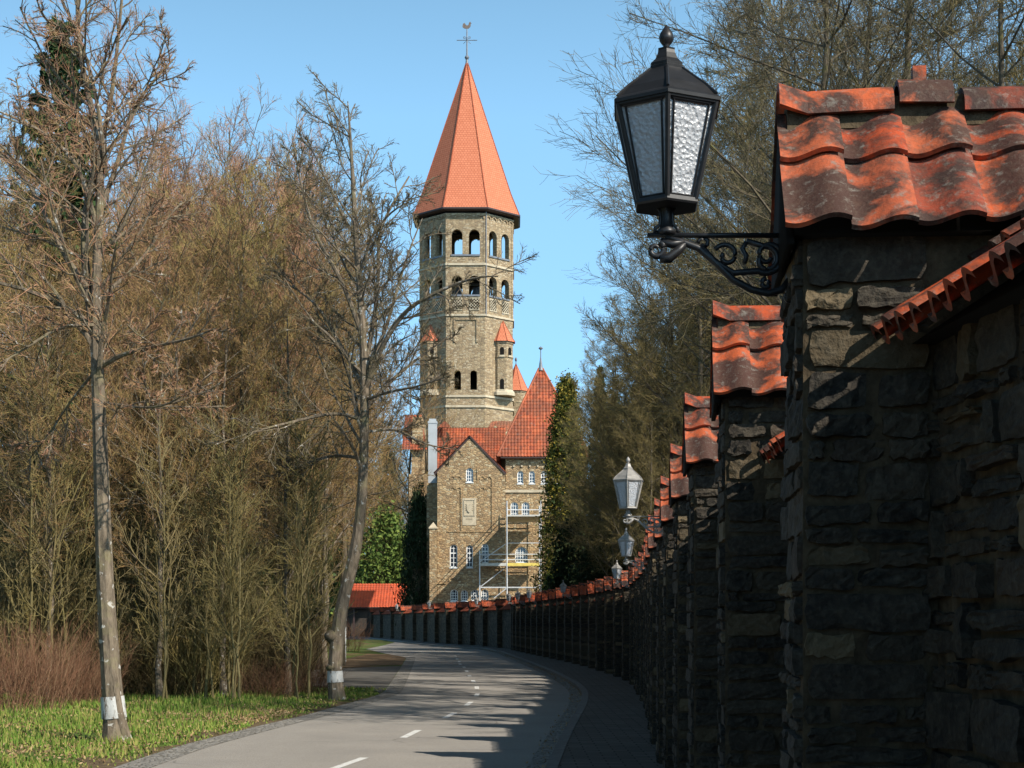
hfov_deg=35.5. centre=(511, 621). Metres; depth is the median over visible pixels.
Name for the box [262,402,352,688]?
sapling
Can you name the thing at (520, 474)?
window
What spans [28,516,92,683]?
sapling
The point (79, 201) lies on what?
spruce tree
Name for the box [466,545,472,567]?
window
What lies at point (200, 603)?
sapling
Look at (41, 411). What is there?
bare tree
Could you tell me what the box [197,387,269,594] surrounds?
spruce tree
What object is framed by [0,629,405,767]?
ground
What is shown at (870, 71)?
bare tree
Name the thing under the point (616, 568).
wall lantern
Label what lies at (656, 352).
bare tree
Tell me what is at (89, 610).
sapling
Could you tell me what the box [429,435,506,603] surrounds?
gabled house
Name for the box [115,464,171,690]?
sapling
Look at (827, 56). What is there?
bare tree
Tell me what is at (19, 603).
sapling
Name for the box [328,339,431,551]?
bare tree
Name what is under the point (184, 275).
bare tree
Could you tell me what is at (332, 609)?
spruce tree
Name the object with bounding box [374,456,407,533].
bare tree
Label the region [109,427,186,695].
sapling
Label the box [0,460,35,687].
sapling
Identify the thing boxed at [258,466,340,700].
sapling
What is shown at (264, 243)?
bare tree
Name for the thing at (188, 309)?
bare tree
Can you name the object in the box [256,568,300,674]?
sapling
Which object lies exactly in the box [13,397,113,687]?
sapling
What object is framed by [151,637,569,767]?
road
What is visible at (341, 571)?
sapling
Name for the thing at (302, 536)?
sapling
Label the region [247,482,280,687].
sapling
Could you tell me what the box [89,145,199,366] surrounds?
bare tree
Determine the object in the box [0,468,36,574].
sapling
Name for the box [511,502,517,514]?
window
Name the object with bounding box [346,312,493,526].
bare tree
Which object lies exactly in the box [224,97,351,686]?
bare tree
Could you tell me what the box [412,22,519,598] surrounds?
church tower
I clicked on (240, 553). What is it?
sapling
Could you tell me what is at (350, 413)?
bare tree
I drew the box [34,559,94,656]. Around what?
sapling
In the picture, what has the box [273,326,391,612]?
bare tree
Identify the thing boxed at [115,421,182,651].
sapling
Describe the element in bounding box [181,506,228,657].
sapling
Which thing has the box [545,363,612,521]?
bare tree
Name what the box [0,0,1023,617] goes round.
sky
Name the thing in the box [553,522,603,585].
evergreen bush
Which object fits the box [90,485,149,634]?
sapling
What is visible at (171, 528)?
sapling
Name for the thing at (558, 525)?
bare tree
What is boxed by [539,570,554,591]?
evergreen bush
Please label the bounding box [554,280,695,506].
bare tree
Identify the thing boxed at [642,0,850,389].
bare tree
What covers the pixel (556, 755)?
kerb
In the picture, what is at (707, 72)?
bare tree
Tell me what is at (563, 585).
wall lantern
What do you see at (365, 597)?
garage shed
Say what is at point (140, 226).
bare tree
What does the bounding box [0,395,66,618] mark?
sapling
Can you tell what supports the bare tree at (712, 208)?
on the hillside
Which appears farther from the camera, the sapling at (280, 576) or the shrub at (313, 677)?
the sapling at (280, 576)
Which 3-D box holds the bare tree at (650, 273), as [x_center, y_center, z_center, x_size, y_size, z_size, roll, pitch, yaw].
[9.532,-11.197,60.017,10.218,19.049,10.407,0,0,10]
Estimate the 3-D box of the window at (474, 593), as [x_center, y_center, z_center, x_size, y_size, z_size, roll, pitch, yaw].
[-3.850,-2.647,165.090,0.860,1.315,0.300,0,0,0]
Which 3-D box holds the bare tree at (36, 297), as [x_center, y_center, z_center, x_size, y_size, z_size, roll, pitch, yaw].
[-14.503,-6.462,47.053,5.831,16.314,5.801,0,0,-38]
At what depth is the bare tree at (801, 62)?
35.50 m
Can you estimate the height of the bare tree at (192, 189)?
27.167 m
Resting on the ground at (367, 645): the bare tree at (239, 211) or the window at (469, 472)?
the bare tree at (239, 211)
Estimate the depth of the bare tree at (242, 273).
44.72 m
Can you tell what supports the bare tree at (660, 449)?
on the hillside
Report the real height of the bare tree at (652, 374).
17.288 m
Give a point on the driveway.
(377, 678)
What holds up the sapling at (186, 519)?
on the ground at (367, 645)
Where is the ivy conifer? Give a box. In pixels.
[529,368,588,591]
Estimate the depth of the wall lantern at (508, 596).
99.99 m
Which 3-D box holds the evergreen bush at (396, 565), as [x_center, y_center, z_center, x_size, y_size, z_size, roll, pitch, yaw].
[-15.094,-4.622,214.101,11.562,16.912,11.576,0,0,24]
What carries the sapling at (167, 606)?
on the ground at (367, 645)
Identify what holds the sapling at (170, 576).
on the ground at (367, 645)
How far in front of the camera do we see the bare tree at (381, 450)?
214.81 m
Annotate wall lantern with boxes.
[506,591,515,605]
[515,589,523,604]
[526,588,536,602]
[560,580,571,598]
[611,560,629,588]
[613,457,664,535]
[614,25,790,302]
[618,528,645,569]
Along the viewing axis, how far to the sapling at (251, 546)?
41.32 m
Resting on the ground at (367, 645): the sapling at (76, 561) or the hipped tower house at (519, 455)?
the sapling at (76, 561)
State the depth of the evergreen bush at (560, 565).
101.24 m
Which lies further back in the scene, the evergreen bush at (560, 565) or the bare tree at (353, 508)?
the evergreen bush at (560, 565)
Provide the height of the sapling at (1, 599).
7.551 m
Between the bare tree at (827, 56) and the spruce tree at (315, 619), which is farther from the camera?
the spruce tree at (315, 619)
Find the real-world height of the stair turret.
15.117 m
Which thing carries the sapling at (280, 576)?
on the ground at (367, 645)
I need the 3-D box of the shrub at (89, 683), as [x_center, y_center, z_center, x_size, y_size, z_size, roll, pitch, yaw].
[-10.496,1.377,39.574,2.208,1.249,1.492,0,0,-34]
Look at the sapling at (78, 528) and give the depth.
42.13 m
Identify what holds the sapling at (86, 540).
on the ground at (367, 645)
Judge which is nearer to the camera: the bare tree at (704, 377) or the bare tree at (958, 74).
the bare tree at (958, 74)
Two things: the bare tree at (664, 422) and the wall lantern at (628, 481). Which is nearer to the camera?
the wall lantern at (628, 481)
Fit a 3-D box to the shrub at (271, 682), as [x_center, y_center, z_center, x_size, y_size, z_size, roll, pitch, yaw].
[-6.238,1.377,41.240,2.209,1.249,1.492,0,0,-28]
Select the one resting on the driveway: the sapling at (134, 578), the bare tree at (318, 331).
the bare tree at (318, 331)
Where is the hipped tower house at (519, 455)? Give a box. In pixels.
[496,346,587,596]
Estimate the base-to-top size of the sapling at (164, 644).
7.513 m
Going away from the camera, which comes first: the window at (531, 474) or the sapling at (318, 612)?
the sapling at (318, 612)
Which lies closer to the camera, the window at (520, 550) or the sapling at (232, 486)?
the sapling at (232, 486)
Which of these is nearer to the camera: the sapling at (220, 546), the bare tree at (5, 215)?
the sapling at (220, 546)
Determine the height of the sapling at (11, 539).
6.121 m
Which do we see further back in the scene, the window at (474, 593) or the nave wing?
the nave wing
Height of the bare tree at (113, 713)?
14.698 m
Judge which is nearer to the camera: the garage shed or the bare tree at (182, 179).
the bare tree at (182, 179)
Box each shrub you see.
[0,609,97,710]
[0,623,100,706]
[0,624,140,703]
[47,653,128,701]
[230,653,312,698]
[273,652,328,693]
[298,655,351,692]
[326,619,373,651]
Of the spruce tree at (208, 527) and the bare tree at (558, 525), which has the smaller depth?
the spruce tree at (208, 527)
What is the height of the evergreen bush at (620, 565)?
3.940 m
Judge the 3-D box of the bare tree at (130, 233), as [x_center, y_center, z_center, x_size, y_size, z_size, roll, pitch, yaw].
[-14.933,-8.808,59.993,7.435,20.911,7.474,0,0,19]
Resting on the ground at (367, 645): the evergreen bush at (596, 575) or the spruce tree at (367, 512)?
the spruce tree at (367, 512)
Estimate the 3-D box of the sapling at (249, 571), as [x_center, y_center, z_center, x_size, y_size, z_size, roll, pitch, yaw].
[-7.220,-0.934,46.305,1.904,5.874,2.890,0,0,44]
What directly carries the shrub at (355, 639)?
on the ground at (367, 645)
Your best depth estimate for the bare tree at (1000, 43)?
26.54 m
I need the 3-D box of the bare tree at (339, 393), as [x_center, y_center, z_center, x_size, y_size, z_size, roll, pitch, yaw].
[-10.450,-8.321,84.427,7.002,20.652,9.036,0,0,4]
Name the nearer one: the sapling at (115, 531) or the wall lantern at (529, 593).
the sapling at (115, 531)
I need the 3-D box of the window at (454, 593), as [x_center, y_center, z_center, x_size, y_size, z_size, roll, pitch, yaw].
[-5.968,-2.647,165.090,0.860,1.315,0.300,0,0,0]
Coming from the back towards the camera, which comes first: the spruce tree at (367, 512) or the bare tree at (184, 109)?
the spruce tree at (367, 512)
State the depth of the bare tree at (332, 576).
69.96 m
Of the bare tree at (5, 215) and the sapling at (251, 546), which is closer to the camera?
the sapling at (251, 546)
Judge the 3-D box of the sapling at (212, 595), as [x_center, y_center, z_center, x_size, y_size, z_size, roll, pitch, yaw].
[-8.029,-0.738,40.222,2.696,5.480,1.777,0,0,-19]
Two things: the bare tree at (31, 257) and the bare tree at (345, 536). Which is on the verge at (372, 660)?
the bare tree at (345, 536)
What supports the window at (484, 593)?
in the gabled house at (470, 506)
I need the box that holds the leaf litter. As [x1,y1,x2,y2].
[0,642,581,767]
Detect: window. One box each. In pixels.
[449,545,457,567]
[450,589,457,601]
[460,590,467,601]
[466,468,473,482]
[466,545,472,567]
[471,589,477,600]
[481,589,488,599]
[482,544,488,562]
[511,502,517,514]
[515,547,527,562]
[517,471,523,483]
[522,502,528,514]
[529,471,534,483]
[541,471,546,483]
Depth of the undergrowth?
42.30 m
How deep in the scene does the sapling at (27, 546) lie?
43.30 m
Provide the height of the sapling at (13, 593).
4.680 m
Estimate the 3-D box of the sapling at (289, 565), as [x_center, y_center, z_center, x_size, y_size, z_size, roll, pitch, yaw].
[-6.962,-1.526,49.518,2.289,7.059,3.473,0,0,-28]
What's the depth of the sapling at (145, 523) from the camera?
50.00 m
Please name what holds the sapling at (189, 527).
on the ground at (367, 645)
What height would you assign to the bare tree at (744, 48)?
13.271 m
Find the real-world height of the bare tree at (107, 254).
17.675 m
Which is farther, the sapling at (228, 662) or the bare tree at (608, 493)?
the bare tree at (608, 493)
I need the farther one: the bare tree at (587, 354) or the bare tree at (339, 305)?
the bare tree at (587, 354)
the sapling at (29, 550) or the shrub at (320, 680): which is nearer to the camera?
the sapling at (29, 550)
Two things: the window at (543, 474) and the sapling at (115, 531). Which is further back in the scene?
the window at (543, 474)
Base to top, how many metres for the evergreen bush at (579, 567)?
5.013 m
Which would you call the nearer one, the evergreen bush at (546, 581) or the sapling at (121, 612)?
the sapling at (121, 612)
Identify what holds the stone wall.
on the ground at (367, 645)
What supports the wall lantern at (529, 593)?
attached to the stone wall
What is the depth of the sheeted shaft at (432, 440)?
170.00 m
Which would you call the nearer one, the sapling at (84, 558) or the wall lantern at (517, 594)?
the sapling at (84, 558)
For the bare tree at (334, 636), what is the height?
16.330 m
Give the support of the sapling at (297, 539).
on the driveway
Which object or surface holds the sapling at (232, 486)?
on the ground at (367, 645)
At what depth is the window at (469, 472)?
165.16 m
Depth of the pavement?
29.03 m
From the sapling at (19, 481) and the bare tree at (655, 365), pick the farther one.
the bare tree at (655, 365)
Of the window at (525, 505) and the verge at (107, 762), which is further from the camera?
the window at (525, 505)
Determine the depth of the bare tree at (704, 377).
69.41 m
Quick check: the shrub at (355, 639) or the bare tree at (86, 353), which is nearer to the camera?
the bare tree at (86, 353)
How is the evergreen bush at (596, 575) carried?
on the hillside
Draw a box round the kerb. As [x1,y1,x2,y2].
[348,636,587,767]
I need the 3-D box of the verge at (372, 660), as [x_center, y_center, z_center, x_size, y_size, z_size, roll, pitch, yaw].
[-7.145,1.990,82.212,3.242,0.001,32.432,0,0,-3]
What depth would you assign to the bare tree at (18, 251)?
57.24 m
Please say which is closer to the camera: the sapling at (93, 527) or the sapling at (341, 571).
the sapling at (93, 527)
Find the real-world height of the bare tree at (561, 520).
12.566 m
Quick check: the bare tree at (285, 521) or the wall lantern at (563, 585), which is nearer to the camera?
the bare tree at (285, 521)
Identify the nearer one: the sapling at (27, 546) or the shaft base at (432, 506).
the sapling at (27, 546)
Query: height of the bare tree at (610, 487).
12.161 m
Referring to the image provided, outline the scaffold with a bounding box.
[479,500,540,600]
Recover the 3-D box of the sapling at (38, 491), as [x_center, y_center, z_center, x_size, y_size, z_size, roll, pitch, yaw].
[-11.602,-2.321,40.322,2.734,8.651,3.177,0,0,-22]
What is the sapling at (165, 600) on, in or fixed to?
on the ground at (367, 645)
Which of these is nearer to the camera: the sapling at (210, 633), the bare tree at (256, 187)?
the sapling at (210, 633)
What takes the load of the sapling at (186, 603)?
on the ground at (367, 645)
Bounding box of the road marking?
[331,656,479,767]
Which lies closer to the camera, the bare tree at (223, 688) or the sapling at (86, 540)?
the bare tree at (223, 688)
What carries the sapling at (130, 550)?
on the ground at (367, 645)
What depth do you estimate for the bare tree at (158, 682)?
40.89 m
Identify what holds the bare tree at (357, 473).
on the ground at (367, 645)
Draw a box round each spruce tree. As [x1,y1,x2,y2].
[0,15,167,619]
[1,418,42,572]
[188,453,236,612]
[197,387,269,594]
[252,177,335,633]
[263,310,339,610]
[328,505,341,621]
[330,484,358,626]
[335,428,378,582]
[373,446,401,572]
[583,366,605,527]
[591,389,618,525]
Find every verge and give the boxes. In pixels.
[75,698,365,767]
[342,654,405,667]
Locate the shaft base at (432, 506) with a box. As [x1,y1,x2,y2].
[427,483,436,601]
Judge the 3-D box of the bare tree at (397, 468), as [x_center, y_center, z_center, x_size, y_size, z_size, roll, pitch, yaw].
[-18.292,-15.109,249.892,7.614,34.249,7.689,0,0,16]
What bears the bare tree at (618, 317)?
on the hillside
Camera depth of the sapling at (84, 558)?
43.27 m
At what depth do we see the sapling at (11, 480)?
48.05 m
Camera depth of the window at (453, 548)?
165.20 m
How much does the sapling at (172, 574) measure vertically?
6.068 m
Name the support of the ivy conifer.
on the hillside
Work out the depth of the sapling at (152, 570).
44.44 m
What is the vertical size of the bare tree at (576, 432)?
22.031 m
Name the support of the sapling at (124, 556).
on the ground at (367, 645)
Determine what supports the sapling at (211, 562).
on the ground at (367, 645)
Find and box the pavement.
[356,636,663,767]
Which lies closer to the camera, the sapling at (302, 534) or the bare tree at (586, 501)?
the sapling at (302, 534)
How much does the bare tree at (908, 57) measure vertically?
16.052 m
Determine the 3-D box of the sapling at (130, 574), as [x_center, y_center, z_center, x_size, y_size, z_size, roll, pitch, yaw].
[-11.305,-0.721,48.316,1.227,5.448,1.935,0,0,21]
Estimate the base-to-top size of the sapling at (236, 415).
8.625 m
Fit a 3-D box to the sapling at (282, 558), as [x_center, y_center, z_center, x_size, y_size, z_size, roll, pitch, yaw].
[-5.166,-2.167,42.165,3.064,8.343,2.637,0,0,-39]
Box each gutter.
[114,657,414,767]
[351,637,580,767]
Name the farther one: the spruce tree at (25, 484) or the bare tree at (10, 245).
the spruce tree at (25, 484)
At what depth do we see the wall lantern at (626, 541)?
31.11 m
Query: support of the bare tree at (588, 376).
on the hillside
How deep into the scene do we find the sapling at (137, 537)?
45.32 m
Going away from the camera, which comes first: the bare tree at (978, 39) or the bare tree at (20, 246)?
the bare tree at (978, 39)
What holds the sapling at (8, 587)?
on the ground at (367, 645)
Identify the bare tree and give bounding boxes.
[0,0,235,741]
[0,83,120,436]
[0,111,90,447]
[0,114,58,502]
[0,121,126,610]
[0,149,132,492]
[0,168,178,570]
[0,179,114,443]
[0,200,175,692]
[0,256,126,696]
[3,195,184,695]
[26,115,133,394]
[46,277,258,698]
[49,114,186,514]
[82,106,206,688]
[87,147,281,690]
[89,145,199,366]
[102,194,286,695]
[104,140,231,547]
[105,92,230,540]
[110,156,276,493]
[112,135,235,489]
[118,58,251,609]
[130,126,354,689]
[134,249,305,695]
[160,74,302,684]
[169,87,298,572]
[173,166,377,609]
[178,90,344,618]
[189,64,538,699]
[200,260,379,680]
[206,245,382,694]
[207,138,403,665]
[208,134,442,668]
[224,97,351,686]
[226,201,435,676]
[233,94,369,596]
[249,161,406,510]
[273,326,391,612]
[273,432,372,666]
[301,164,434,665]
[315,232,391,504]
[316,280,373,616]
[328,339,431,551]
[328,344,409,583]
[339,402,407,582]
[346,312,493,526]
[350,434,411,541]
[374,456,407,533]
[380,423,411,513]
[534,0,981,383]
[540,347,634,550]
[542,0,1023,438]
[543,390,633,572]
[545,325,676,556]
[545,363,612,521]
[548,0,1023,322]
[552,218,730,561]
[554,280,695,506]
[556,314,671,474]
[560,293,694,574]
[565,0,944,427]
[567,466,606,550]
[568,323,633,509]
[571,452,639,576]
[573,299,708,548]
[574,67,770,442]
[583,353,668,570]
[584,418,667,566]
[585,203,772,507]
[590,256,706,507]
[591,247,705,535]
[593,263,734,523]
[601,391,679,559]
[622,53,814,402]
[627,0,900,369]
[631,229,766,476]
[639,367,709,499]
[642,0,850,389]
[642,170,772,432]
[643,0,951,421]
[680,120,771,304]
[691,0,989,328]
[769,0,1023,99]
[864,0,1023,93]
[912,0,1023,87]
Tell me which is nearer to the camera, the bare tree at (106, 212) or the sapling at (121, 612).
the sapling at (121, 612)
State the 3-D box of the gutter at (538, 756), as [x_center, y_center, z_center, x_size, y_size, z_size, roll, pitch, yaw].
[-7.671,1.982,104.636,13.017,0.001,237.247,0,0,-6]
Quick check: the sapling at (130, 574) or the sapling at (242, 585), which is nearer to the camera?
the sapling at (242, 585)
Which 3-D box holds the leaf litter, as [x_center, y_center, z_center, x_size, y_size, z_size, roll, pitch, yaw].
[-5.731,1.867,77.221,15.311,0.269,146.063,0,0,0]
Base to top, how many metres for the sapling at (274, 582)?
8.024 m
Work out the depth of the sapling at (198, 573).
41.78 m
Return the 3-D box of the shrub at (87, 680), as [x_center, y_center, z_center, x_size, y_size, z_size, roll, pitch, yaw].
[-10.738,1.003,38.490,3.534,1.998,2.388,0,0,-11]
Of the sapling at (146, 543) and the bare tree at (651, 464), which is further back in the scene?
the bare tree at (651, 464)
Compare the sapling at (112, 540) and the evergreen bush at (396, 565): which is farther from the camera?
the evergreen bush at (396, 565)
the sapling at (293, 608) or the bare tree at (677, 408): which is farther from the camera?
the sapling at (293, 608)
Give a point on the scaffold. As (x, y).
(519, 518)
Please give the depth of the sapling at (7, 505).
45.60 m
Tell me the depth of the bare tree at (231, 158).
47.62 m
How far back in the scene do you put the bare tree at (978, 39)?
58.70 m
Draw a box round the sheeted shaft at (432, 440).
[428,419,437,482]
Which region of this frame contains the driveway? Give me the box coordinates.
[299,666,400,692]
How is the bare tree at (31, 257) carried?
on the ground at (367, 645)
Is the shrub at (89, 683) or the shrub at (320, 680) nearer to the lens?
the shrub at (89, 683)
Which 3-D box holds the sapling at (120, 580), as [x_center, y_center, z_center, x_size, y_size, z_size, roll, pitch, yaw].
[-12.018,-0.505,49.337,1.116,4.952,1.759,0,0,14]
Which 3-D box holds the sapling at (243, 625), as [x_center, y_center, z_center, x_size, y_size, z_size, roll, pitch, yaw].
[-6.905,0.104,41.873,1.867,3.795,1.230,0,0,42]
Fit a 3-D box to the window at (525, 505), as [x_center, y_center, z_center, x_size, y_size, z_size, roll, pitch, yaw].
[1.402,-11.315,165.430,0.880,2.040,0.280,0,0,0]
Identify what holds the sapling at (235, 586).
on the ground at (367, 645)
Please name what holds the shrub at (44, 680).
on the ground at (367, 645)
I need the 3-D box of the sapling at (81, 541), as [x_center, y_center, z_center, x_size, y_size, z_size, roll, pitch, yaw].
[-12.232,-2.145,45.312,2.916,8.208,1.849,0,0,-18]
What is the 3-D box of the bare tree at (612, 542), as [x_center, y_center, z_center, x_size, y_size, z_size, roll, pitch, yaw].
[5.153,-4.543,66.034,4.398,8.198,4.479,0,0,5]
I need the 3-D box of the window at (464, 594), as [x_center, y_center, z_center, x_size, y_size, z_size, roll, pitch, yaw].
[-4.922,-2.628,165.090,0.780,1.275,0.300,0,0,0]
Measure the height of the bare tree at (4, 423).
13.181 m
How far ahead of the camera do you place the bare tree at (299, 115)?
61.20 m
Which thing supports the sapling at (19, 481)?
on the ground at (367, 645)
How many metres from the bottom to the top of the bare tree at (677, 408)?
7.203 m
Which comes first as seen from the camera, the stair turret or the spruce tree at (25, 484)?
the spruce tree at (25, 484)
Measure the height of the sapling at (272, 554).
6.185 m
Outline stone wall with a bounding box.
[369,65,1023,767]
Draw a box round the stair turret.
[513,358,527,418]
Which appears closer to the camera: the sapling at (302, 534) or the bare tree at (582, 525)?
the sapling at (302, 534)
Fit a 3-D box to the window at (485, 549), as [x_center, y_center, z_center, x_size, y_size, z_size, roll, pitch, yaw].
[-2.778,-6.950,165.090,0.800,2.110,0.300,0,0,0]
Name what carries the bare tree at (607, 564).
on the hillside
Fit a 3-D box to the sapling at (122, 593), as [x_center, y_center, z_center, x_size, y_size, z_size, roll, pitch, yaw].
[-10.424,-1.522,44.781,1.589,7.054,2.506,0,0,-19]
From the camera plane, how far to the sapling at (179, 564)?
43.93 m
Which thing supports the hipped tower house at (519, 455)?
on the hillside
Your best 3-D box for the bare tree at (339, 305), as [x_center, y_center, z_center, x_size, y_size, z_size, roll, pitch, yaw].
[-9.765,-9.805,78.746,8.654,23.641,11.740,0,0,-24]
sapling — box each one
[0,337,88,697]
[0,354,94,697]
[0,385,77,628]
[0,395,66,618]
[0,401,137,645]
[0,403,44,601]
[0,444,19,605]
[0,445,20,610]
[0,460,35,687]
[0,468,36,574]
[0,473,45,614]
[0,507,28,616]
[0,513,36,691]
[0,527,41,696]
[0,540,17,653]
[1,444,74,645]
[6,394,75,616]
[10,403,123,696]
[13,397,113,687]
[18,565,40,619]
[28,410,129,631]
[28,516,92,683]
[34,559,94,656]
[35,366,148,689]
[35,514,90,640]
[36,359,121,694]
[38,505,93,654]
[55,458,118,606]
[76,488,132,615]
[78,447,133,612]
[78,474,154,634]
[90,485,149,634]
[91,396,155,685]
[94,561,157,669]
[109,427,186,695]
[112,400,203,701]
[112,454,167,657]
[113,370,240,691]
[113,532,129,633]
[114,452,154,583]
[114,474,157,622]
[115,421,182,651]
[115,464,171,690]
[115,513,150,627]
[122,459,211,622]
[125,447,205,698]
[132,478,201,648]
[132,486,205,650]
[136,401,274,695]
[137,424,208,626]
[137,544,185,678]
[139,483,242,699]
[140,509,187,639]
[142,392,257,696]
[148,542,188,692]
[156,460,236,695]
[166,531,218,659]
[167,394,295,697]
[179,480,233,630]
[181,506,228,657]
[185,462,269,694]
[187,387,276,633]
[188,462,274,610]
[189,399,280,698]
[193,425,285,700]
[198,485,259,690]
[209,485,297,696]
[211,528,257,647]
[212,496,268,689]
[218,491,293,654]
[225,556,274,693]
[237,456,324,623]
[243,389,350,696]
[244,390,332,691]
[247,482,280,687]
[255,493,292,611]
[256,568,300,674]
[257,397,340,648]
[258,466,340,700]
[261,519,291,622]
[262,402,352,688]
[262,526,316,676]
[268,382,360,696]
[268,462,324,636]
[273,424,351,659]
[293,540,334,643]
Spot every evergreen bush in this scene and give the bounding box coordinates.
[330,496,406,613]
[368,527,406,585]
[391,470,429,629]
[539,510,592,590]
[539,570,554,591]
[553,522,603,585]
[568,545,592,584]
[578,522,638,584]
[602,551,625,576]
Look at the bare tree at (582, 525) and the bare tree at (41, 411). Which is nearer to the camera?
the bare tree at (41, 411)
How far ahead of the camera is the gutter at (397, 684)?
29.73 m
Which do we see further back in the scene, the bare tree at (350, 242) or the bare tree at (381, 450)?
the bare tree at (381, 450)
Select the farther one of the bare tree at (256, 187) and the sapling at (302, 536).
the bare tree at (256, 187)
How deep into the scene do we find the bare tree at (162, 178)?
45.95 m
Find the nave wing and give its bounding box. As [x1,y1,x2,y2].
[402,415,510,605]
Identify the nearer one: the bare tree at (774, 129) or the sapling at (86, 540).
the sapling at (86, 540)
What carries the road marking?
on the road
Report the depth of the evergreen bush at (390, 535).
209.97 m
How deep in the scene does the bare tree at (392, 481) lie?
227.53 m
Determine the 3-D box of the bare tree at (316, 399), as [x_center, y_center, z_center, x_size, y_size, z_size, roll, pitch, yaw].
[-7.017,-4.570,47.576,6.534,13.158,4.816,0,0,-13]
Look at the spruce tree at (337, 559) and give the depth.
239.50 m
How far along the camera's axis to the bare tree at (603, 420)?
70.09 m
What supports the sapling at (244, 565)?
on the ground at (367, 645)
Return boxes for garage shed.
[346,583,406,636]
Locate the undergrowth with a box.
[0,564,355,697]
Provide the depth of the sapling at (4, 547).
46.13 m
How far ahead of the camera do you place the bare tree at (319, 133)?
59.67 m
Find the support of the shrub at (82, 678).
on the ground at (367, 645)
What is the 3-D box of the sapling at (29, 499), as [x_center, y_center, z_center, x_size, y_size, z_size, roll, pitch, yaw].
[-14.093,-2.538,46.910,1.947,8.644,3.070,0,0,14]
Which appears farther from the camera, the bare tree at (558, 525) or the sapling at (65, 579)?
the bare tree at (558, 525)
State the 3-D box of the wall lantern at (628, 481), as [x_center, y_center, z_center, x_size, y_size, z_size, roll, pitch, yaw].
[1.409,-1.412,18.090,0.591,0.895,0.350,0,0,-17]
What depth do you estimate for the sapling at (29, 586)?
45.30 m
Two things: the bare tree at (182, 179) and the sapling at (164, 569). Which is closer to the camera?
the sapling at (164, 569)
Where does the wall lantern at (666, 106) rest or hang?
attached to the stone wall
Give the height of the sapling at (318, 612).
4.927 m

